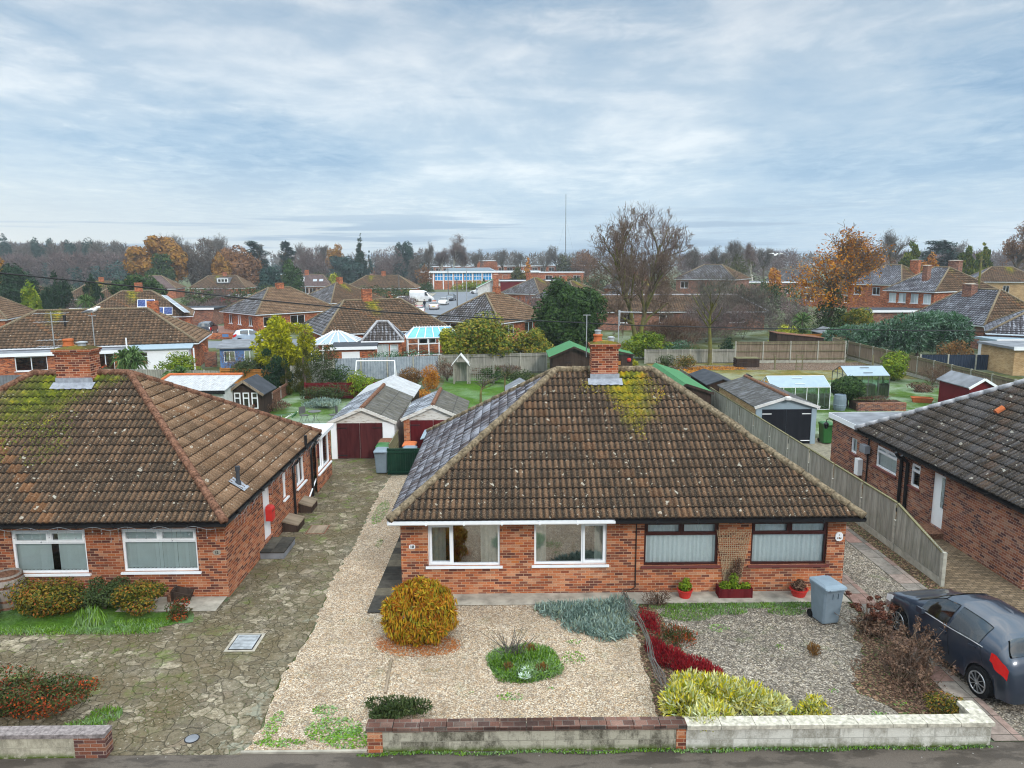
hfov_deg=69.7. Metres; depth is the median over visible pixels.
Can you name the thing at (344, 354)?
window
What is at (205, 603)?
apron
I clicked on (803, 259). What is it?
woodland
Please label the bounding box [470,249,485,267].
bare tree
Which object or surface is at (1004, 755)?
pavement
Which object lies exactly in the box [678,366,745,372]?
fallen leaves
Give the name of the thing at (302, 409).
garden chair
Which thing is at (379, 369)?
metal fence
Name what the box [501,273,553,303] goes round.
maroon dormer house
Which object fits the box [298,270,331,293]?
mauve bungalow
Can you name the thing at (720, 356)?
pale fence
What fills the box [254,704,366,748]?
weeds
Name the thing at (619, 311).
tv aerial
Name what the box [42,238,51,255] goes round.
pine tree
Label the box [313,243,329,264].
bare tree
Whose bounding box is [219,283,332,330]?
hipped bungalow
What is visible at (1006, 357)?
flat roof garage
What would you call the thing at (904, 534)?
board fence
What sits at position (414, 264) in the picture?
tree
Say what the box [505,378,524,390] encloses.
shed
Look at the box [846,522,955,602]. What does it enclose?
drive verge
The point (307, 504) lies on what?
wooden box
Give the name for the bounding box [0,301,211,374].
long bungalow
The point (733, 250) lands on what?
bare tree
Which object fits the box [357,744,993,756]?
moss
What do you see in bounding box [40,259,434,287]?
woodland
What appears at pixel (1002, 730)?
slab strip
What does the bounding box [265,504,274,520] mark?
post box
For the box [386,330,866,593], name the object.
semi detached bungalow
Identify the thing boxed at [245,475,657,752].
tan gravel
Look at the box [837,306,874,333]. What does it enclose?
holly bush
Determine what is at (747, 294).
bare thicket
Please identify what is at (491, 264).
school tower
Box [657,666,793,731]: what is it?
golden juniper
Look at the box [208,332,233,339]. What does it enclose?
drive wall
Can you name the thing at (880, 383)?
greenhouse
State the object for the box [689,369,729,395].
shed
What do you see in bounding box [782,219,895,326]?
autumn tree
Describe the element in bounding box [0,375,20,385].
dark fence
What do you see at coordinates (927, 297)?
window
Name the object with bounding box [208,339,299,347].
road
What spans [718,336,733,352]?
dark shrub
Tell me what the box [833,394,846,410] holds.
water barrel
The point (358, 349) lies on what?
flat roof garage
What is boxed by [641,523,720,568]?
window
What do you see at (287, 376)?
columnar cypress
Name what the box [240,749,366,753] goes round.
edging strip
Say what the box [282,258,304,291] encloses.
tree
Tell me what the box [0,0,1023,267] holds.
sky
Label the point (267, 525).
door
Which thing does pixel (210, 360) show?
arch wall
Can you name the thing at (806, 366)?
dug soil
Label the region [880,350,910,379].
yellow green shrub
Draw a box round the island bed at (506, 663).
[478,626,564,683]
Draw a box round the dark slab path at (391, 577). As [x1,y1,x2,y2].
[367,534,401,612]
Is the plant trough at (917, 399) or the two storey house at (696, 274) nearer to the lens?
the plant trough at (917, 399)
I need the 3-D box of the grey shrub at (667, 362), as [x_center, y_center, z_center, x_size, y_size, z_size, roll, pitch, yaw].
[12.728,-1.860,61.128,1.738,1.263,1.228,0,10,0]
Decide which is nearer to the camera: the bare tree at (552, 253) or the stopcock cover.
the stopcock cover
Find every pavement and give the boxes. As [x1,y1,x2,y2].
[0,742,1023,767]
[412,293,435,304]
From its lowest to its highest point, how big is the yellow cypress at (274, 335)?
5.282 m
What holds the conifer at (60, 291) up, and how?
on the ground at (748, 334)
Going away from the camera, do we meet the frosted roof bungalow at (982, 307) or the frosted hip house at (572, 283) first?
the frosted roof bungalow at (982, 307)
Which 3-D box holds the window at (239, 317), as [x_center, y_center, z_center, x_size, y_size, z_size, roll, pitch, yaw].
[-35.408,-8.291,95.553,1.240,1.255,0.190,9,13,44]
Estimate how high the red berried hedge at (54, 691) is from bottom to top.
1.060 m
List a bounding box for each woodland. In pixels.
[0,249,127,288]
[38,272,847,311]
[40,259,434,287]
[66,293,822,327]
[128,250,1013,274]
[676,246,1023,280]
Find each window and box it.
[11,530,91,576]
[14,356,47,371]
[121,528,201,574]
[234,393,240,403]
[237,315,241,324]
[242,393,249,406]
[251,392,258,408]
[282,472,289,501]
[296,455,307,490]
[314,433,331,475]
[342,352,359,357]
[377,344,388,356]
[390,344,398,356]
[426,525,502,568]
[435,273,442,280]
[444,273,451,280]
[454,273,461,279]
[464,273,471,279]
[473,273,481,279]
[483,273,490,279]
[532,524,608,567]
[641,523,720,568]
[747,522,828,567]
[848,437,856,456]
[872,445,896,478]
[889,293,895,302]
[897,293,905,302]
[907,463,920,491]
[909,294,918,303]
[923,294,930,304]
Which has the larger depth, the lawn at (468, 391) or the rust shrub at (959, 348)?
the rust shrub at (959, 348)
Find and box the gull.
[81,306,102,314]
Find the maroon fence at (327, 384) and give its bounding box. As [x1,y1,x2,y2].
[304,382,374,398]
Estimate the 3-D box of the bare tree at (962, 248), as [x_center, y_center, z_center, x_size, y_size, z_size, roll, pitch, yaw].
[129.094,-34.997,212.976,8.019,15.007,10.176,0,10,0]
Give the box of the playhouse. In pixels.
[231,374,276,412]
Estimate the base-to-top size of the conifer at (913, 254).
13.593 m
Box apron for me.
[115,596,226,611]
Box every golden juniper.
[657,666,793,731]
[789,693,833,714]
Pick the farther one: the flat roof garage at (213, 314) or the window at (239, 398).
the flat roof garage at (213, 314)
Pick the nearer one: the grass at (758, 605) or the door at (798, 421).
the grass at (758, 605)
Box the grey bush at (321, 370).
[301,343,339,382]
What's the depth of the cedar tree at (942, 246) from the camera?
172.07 m
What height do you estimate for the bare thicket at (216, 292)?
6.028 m
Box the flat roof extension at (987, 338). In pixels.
[975,336,1023,354]
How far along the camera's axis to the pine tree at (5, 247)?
292.28 m
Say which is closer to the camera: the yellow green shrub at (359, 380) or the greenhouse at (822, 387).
the greenhouse at (822, 387)
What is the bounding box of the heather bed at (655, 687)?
[630,604,714,715]
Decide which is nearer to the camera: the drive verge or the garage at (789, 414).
the drive verge
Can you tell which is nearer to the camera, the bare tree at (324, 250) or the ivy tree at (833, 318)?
the ivy tree at (833, 318)
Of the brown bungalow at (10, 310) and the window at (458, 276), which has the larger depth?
the window at (458, 276)
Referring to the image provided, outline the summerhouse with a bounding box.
[216,339,262,367]
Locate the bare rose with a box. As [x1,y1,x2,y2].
[641,587,671,606]
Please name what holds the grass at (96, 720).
on the crazy paving drive at (169, 689)
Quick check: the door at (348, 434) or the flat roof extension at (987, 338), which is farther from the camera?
the flat roof extension at (987, 338)
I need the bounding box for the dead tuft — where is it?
[806,640,821,655]
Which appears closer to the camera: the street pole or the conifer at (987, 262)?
the street pole
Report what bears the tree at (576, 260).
on the ground at (748, 334)
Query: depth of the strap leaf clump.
18.39 m
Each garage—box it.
[188,306,226,324]
[327,375,420,458]
[330,341,377,358]
[400,387,469,447]
[717,374,820,443]
[977,341,1023,375]
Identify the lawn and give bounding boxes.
[270,385,351,454]
[442,378,528,407]
[760,379,938,433]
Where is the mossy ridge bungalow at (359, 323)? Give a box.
[300,289,448,359]
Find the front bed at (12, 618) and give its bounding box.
[0,597,193,632]
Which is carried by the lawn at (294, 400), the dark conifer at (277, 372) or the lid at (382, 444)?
the dark conifer at (277, 372)
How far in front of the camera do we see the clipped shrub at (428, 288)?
188.16 m
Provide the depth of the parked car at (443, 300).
148.85 m
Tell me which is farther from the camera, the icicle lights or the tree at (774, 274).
the tree at (774, 274)
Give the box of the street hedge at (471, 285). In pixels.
[450,280,483,290]
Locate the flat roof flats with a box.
[749,281,796,297]
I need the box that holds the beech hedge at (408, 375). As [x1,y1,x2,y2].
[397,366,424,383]
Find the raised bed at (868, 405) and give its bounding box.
[849,400,906,410]
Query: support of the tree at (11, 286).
on the ground at (748, 334)
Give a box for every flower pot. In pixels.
[677,577,692,598]
[789,579,808,597]
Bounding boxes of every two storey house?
[674,264,750,299]
[847,260,921,312]
[883,260,997,307]
[970,266,1023,300]
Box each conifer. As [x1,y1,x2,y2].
[39,270,80,308]
[79,273,105,306]
[82,284,96,306]
[107,272,168,294]
[260,348,293,391]
[379,575,458,647]
[898,241,921,271]
[957,245,978,274]
[975,242,993,269]
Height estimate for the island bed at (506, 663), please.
0.639 m
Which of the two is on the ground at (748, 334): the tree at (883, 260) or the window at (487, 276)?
the tree at (883, 260)
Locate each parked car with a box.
[197,321,217,332]
[232,329,259,338]
[415,305,424,311]
[426,300,439,308]
[438,297,448,304]
[446,293,455,300]
[886,589,1023,704]
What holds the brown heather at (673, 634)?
on the heather bed at (655, 687)
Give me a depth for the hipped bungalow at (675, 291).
126.01 m
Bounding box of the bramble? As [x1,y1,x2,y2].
[214,349,261,368]
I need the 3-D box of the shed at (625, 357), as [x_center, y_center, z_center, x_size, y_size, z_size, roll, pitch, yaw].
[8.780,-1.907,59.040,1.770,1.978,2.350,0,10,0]
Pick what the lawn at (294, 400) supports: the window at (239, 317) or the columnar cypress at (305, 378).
the columnar cypress at (305, 378)
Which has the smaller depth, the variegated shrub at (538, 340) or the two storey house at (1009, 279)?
the variegated shrub at (538, 340)
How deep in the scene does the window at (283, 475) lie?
25.14 m
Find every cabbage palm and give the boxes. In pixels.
[74,294,95,307]
[108,345,148,368]
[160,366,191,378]
[790,312,813,333]
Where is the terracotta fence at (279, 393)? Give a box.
[250,381,289,407]
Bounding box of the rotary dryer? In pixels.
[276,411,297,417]
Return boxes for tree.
[0,233,11,257]
[0,258,5,282]
[0,263,43,303]
[20,280,42,309]
[29,237,43,262]
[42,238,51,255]
[62,240,76,254]
[81,237,101,254]
[122,235,188,281]
[144,253,175,280]
[160,232,194,282]
[176,237,225,284]
[203,234,229,252]
[210,252,231,274]
[216,245,263,285]
[243,241,270,289]
[258,266,281,290]
[278,240,296,272]
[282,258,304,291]
[290,246,331,277]
[291,242,315,268]
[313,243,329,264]
[325,243,343,270]
[326,256,365,283]
[328,272,337,282]
[355,233,367,279]
[364,250,372,274]
[372,246,406,274]
[391,241,413,278]
[404,248,431,283]
[414,263,431,289]
[420,241,433,281]
[433,248,449,270]
[442,311,523,363]
[445,234,465,267]
[456,250,469,267]
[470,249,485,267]
[474,376,501,402]
[492,249,508,269]
[499,362,520,390]
[509,267,525,278]
[513,253,525,267]
[524,257,532,277]
[531,276,607,348]
[537,250,552,271]
[545,246,562,266]
[556,253,571,270]
[564,252,584,270]
[570,249,599,280]
[584,199,696,337]
[602,263,653,277]
[674,270,744,364]
[683,244,703,269]
[703,246,731,265]
[723,253,754,280]
[725,238,744,268]
[741,242,756,280]
[753,246,776,280]
[766,267,781,301]
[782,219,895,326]
[810,285,848,333]
[831,375,866,406]
[865,251,895,272]
[877,226,916,263]
[918,239,959,265]
[920,252,939,271]
[943,239,967,259]
[1000,221,1023,269]
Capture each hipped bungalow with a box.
[67,277,111,300]
[101,279,126,298]
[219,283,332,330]
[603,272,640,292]
[606,279,681,293]
[797,278,847,307]
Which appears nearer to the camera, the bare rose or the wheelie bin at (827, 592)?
the wheelie bin at (827, 592)
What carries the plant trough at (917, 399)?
on the lawn at (900, 390)
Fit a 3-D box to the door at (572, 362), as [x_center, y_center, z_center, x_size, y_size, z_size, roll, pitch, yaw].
[4.524,-1.011,54.615,1.200,1.670,0.050,0,10,0]
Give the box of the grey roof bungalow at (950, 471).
[829,379,1023,589]
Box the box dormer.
[499,279,559,290]
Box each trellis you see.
[469,361,494,383]
[717,529,751,583]
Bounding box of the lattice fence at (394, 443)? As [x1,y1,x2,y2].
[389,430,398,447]
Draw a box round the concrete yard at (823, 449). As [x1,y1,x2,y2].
[805,438,830,459]
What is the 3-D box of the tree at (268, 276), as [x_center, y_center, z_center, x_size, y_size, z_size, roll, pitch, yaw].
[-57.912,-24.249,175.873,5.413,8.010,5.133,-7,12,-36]
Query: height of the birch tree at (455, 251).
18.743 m
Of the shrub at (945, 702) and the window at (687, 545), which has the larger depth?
the window at (687, 545)
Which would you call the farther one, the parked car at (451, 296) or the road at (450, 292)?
the road at (450, 292)
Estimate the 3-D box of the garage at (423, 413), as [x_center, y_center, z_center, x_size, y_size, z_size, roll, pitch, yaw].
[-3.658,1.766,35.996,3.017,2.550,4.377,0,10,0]
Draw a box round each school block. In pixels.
[367,266,452,282]
[455,265,588,281]
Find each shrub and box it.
[0,576,91,617]
[70,575,130,609]
[108,578,168,616]
[153,351,201,369]
[164,595,192,621]
[267,398,289,411]
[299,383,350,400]
[325,364,355,382]
[346,369,376,396]
[419,281,435,292]
[420,364,440,388]
[435,357,452,380]
[438,328,466,358]
[470,364,520,375]
[476,366,503,382]
[498,369,532,382]
[511,327,554,368]
[621,331,674,358]
[655,354,674,367]
[660,339,699,355]
[673,354,697,368]
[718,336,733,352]
[768,324,801,340]
[849,607,976,698]
[854,395,893,401]
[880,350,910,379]
[906,382,936,392]
[917,364,948,384]
[922,690,964,713]
[936,339,973,354]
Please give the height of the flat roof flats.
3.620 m
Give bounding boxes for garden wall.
[0,725,113,758]
[117,368,219,377]
[365,716,686,752]
[684,701,995,749]
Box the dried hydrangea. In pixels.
[834,590,903,637]
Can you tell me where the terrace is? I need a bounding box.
[596,294,765,329]
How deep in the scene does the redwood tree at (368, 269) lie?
253.94 m
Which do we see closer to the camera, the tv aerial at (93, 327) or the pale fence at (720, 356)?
the tv aerial at (93, 327)
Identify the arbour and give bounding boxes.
[451,353,469,383]
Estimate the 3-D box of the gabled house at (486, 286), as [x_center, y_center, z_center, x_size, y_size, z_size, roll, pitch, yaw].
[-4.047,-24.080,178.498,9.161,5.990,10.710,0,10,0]
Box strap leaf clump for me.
[72,606,108,626]
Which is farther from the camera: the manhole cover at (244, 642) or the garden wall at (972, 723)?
the manhole cover at (244, 642)
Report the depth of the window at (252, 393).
42.54 m
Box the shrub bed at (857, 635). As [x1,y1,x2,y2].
[850,621,956,713]
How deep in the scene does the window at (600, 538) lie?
19.93 m
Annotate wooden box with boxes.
[282,513,304,531]
[298,496,317,512]
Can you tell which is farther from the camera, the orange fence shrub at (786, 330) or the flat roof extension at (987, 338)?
the orange fence shrub at (786, 330)
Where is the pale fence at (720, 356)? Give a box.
[644,349,735,363]
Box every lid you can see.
[375,442,389,447]
[402,441,416,447]
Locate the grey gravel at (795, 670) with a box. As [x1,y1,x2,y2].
[649,602,898,715]
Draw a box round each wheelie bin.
[373,447,388,472]
[378,438,391,442]
[403,445,416,464]
[807,575,846,623]
[817,421,832,442]
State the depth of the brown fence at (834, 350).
64.00 m
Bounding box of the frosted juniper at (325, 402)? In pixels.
[301,396,341,407]
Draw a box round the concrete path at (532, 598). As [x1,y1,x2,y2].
[453,590,850,604]
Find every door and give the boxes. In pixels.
[262,487,270,539]
[337,423,360,457]
[360,423,382,457]
[410,420,432,447]
[433,420,443,424]
[565,359,580,365]
[762,409,786,435]
[786,409,811,442]
[931,472,945,528]
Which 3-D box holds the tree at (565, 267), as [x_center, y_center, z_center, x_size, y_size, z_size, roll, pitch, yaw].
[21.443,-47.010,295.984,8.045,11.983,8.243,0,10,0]
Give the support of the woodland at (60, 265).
on the ground at (748, 334)
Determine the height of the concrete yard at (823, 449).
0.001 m
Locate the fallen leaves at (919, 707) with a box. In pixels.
[640,645,958,713]
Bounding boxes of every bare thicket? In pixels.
[186,282,249,305]
[636,316,706,347]
[661,303,751,342]
[687,281,784,338]
[766,307,810,334]
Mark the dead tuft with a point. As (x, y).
(814, 651)
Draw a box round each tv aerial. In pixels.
[33,312,68,348]
[88,315,95,345]
[586,315,586,356]
[618,310,639,356]
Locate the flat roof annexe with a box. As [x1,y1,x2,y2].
[849,307,921,329]
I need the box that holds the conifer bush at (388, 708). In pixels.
[364,694,432,719]
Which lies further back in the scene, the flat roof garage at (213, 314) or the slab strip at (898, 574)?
the flat roof garage at (213, 314)
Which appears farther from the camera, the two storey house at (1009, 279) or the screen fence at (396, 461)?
the two storey house at (1009, 279)
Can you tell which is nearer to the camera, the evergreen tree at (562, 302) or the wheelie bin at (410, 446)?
the wheelie bin at (410, 446)
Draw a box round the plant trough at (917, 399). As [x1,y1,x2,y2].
[910,396,933,402]
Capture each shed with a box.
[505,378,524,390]
[546,340,589,368]
[618,349,634,365]
[652,363,714,404]
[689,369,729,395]
[769,331,825,340]
[811,326,836,334]
[936,370,996,401]
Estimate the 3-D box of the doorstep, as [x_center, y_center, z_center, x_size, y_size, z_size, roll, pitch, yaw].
[-7.345,5.144,23.061,0.760,0.240,1.240,0,10,0]
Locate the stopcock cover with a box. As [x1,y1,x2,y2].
[184,734,199,743]
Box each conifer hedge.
[822,322,888,351]
[874,309,976,355]
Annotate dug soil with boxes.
[669,362,865,369]
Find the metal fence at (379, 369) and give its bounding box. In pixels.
[333,355,439,379]
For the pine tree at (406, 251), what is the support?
on the ground at (748, 334)
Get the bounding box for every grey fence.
[290,361,333,385]
[440,353,546,374]
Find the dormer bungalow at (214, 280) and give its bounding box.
[188,272,256,295]
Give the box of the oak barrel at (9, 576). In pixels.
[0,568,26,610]
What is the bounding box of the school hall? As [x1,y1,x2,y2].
[424,268,540,289]
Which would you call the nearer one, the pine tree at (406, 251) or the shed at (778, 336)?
the shed at (778, 336)
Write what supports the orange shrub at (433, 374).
on the ground at (748, 334)
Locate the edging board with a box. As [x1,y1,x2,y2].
[384,658,392,693]
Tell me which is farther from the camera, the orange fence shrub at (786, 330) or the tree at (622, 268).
the tree at (622, 268)
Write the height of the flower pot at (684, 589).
0.549 m
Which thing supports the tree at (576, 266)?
on the ground at (748, 334)
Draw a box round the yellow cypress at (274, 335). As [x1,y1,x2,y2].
[249,314,320,368]
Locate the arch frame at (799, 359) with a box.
[795,354,802,369]
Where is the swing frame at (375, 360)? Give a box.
[355,360,396,376]
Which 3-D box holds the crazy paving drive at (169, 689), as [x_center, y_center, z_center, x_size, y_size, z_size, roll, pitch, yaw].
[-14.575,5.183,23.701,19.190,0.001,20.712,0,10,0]
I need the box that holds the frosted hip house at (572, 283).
[531,276,604,304]
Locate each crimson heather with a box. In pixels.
[635,607,661,638]
[643,636,724,676]
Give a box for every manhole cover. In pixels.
[223,633,265,651]
[305,525,329,533]
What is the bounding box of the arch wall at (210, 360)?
[198,343,217,366]
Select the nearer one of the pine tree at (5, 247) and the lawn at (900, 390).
the lawn at (900, 390)
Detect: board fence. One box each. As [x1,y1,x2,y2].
[679,368,947,586]
[847,341,1016,385]
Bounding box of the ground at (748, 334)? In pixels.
[42,266,1023,743]
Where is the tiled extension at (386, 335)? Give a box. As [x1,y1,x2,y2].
[360,320,403,356]
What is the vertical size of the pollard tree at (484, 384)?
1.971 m
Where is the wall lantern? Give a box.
[823,418,833,428]
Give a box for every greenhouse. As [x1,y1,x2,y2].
[761,375,830,409]
[831,365,889,398]
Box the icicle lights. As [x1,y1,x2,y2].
[3,439,317,542]
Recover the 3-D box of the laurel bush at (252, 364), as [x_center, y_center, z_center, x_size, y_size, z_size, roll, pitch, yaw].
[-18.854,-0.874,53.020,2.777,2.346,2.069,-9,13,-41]
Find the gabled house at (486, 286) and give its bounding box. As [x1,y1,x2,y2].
[476,273,499,295]
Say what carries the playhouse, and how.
on the lawn at (294, 400)
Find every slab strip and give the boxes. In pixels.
[842,572,1023,740]
[845,526,926,589]
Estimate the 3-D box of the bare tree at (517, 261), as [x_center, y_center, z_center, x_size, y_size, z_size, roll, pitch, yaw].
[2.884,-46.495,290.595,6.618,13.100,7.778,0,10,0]
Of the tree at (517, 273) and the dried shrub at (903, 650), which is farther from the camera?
the tree at (517, 273)
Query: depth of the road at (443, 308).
157.71 m
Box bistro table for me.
[308,410,320,422]
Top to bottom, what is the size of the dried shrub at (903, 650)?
1.254 m
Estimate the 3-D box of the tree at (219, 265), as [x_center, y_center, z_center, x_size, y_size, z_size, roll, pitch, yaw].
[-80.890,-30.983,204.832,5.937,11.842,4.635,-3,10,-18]
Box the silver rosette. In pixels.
[518,672,532,679]
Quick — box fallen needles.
[374,634,460,656]
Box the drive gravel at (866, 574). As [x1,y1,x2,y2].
[843,540,1023,737]
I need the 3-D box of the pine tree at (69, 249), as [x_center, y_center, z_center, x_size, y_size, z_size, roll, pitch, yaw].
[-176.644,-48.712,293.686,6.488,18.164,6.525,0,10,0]
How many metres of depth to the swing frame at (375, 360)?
54.75 m
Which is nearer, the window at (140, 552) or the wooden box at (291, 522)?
the window at (140, 552)
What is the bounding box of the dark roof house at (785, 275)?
[766,269,822,290]
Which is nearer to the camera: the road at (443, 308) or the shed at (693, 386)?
the shed at (693, 386)
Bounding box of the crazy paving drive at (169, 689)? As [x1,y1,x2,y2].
[0,458,391,754]
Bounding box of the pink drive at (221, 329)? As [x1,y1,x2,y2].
[196,325,234,332]
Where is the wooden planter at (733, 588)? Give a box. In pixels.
[715,558,752,597]
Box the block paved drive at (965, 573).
[833,470,1023,612]
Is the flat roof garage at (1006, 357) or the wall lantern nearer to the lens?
the wall lantern
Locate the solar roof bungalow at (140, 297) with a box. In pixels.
[91,283,194,323]
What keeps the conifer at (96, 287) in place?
on the ground at (748, 334)
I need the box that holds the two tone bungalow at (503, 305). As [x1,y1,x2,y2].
[435,286,541,339]
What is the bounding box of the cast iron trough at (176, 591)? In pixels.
[167,585,193,602]
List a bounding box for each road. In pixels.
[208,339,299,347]
[423,293,477,316]
[428,292,468,292]
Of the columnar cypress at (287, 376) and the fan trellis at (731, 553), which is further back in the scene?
the columnar cypress at (287, 376)
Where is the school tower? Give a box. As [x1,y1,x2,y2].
[475,260,496,269]
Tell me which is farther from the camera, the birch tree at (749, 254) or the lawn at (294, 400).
the birch tree at (749, 254)
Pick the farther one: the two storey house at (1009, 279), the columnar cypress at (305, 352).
the two storey house at (1009, 279)
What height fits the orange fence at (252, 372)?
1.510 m
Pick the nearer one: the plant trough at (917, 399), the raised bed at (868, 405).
the raised bed at (868, 405)
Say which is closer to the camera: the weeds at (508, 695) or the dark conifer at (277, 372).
the weeds at (508, 695)
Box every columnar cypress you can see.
[279,358,292,394]
[291,347,310,391]
[297,362,311,394]
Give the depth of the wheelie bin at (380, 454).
31.20 m
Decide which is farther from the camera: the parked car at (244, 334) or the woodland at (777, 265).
the woodland at (777, 265)
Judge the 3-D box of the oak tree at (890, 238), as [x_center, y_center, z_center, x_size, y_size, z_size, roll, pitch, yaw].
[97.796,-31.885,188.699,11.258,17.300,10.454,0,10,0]
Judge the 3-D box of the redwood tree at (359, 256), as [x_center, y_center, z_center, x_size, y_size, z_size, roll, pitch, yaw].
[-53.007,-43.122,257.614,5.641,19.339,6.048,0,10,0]
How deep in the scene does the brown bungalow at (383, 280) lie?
177.35 m
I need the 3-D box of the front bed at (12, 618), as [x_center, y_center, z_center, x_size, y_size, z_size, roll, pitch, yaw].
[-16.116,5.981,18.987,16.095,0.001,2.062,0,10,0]
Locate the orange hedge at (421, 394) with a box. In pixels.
[419,388,430,397]
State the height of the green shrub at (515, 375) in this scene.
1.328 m
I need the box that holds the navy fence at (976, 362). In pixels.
[920,354,988,369]
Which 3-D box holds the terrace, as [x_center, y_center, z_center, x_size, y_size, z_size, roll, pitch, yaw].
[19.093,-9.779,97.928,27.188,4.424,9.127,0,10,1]
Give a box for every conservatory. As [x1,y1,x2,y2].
[311,330,361,361]
[404,325,454,356]
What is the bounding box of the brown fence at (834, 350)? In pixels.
[735,337,854,362]
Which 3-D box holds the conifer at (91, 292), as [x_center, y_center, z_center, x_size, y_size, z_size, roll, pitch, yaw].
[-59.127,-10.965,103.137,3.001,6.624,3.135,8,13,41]
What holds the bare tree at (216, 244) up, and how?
on the ground at (748, 334)
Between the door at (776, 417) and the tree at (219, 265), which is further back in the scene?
the tree at (219, 265)
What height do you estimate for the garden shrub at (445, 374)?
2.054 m
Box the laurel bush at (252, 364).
[230,357,264,376]
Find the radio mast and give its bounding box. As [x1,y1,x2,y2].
[561,223,572,257]
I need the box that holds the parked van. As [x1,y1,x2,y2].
[409,290,433,301]
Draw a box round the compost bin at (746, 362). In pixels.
[733,357,759,366]
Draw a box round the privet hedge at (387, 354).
[368,349,449,364]
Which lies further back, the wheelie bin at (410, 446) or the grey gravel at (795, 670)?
the wheelie bin at (410, 446)
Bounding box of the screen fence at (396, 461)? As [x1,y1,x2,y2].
[387,448,419,474]
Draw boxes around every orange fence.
[220,367,269,383]
[806,333,836,336]
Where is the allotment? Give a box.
[646,361,916,379]
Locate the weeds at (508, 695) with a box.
[371,501,906,714]
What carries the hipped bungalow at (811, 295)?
on the ground at (748, 334)
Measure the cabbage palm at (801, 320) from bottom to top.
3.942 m
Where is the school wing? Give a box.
[539,271,583,281]
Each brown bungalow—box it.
[0,296,34,326]
[144,275,185,297]
[350,271,420,297]
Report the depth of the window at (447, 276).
227.51 m
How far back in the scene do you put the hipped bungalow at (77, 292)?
135.18 m
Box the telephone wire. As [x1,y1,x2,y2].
[0,272,1023,331]
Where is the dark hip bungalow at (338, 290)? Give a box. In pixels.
[309,277,382,304]
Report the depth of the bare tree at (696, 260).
200.83 m
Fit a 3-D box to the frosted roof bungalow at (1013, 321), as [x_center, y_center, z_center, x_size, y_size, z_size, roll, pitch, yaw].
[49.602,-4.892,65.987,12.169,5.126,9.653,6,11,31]
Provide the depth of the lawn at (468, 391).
51.71 m
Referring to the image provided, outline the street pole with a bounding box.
[978,256,984,287]
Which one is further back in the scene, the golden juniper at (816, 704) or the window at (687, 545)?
the window at (687, 545)
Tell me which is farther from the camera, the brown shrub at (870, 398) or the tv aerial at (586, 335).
the brown shrub at (870, 398)
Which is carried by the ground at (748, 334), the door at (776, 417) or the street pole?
the street pole
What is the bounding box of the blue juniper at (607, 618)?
[533,593,638,641]
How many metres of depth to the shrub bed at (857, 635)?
15.75 m
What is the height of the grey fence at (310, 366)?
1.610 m
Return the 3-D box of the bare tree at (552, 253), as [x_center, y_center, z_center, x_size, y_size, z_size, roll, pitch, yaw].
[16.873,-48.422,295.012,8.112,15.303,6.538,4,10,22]
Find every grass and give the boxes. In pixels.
[0,617,168,724]
[649,601,810,621]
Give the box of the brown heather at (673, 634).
[655,623,699,647]
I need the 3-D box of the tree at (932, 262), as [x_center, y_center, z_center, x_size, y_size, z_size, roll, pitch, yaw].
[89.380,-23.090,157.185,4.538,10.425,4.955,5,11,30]
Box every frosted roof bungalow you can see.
[907,283,1023,348]
[984,309,1023,337]
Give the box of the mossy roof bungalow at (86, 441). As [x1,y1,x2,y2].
[0,338,333,596]
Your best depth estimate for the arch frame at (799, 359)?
59.72 m
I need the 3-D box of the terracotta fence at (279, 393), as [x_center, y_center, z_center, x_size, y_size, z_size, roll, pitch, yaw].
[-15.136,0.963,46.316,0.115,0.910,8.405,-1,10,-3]
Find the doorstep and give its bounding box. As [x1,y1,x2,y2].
[260,537,295,558]
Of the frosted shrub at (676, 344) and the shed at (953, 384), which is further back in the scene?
the frosted shrub at (676, 344)
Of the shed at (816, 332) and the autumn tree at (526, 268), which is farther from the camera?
the autumn tree at (526, 268)
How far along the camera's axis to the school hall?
227.65 m
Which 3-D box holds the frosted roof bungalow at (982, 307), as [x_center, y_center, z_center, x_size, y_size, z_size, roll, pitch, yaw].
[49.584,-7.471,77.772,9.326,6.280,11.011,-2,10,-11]
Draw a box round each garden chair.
[299,406,308,422]
[329,406,337,415]
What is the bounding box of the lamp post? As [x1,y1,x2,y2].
[466,268,472,301]
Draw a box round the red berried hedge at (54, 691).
[0,663,104,719]
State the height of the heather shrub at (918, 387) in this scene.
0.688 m
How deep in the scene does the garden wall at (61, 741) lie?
13.47 m
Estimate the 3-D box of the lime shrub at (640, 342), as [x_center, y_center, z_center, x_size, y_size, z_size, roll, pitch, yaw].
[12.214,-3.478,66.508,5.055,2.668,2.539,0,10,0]
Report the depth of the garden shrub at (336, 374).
53.89 m
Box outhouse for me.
[161,373,243,401]
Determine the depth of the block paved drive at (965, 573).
20.78 m
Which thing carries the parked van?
on the road at (443, 308)

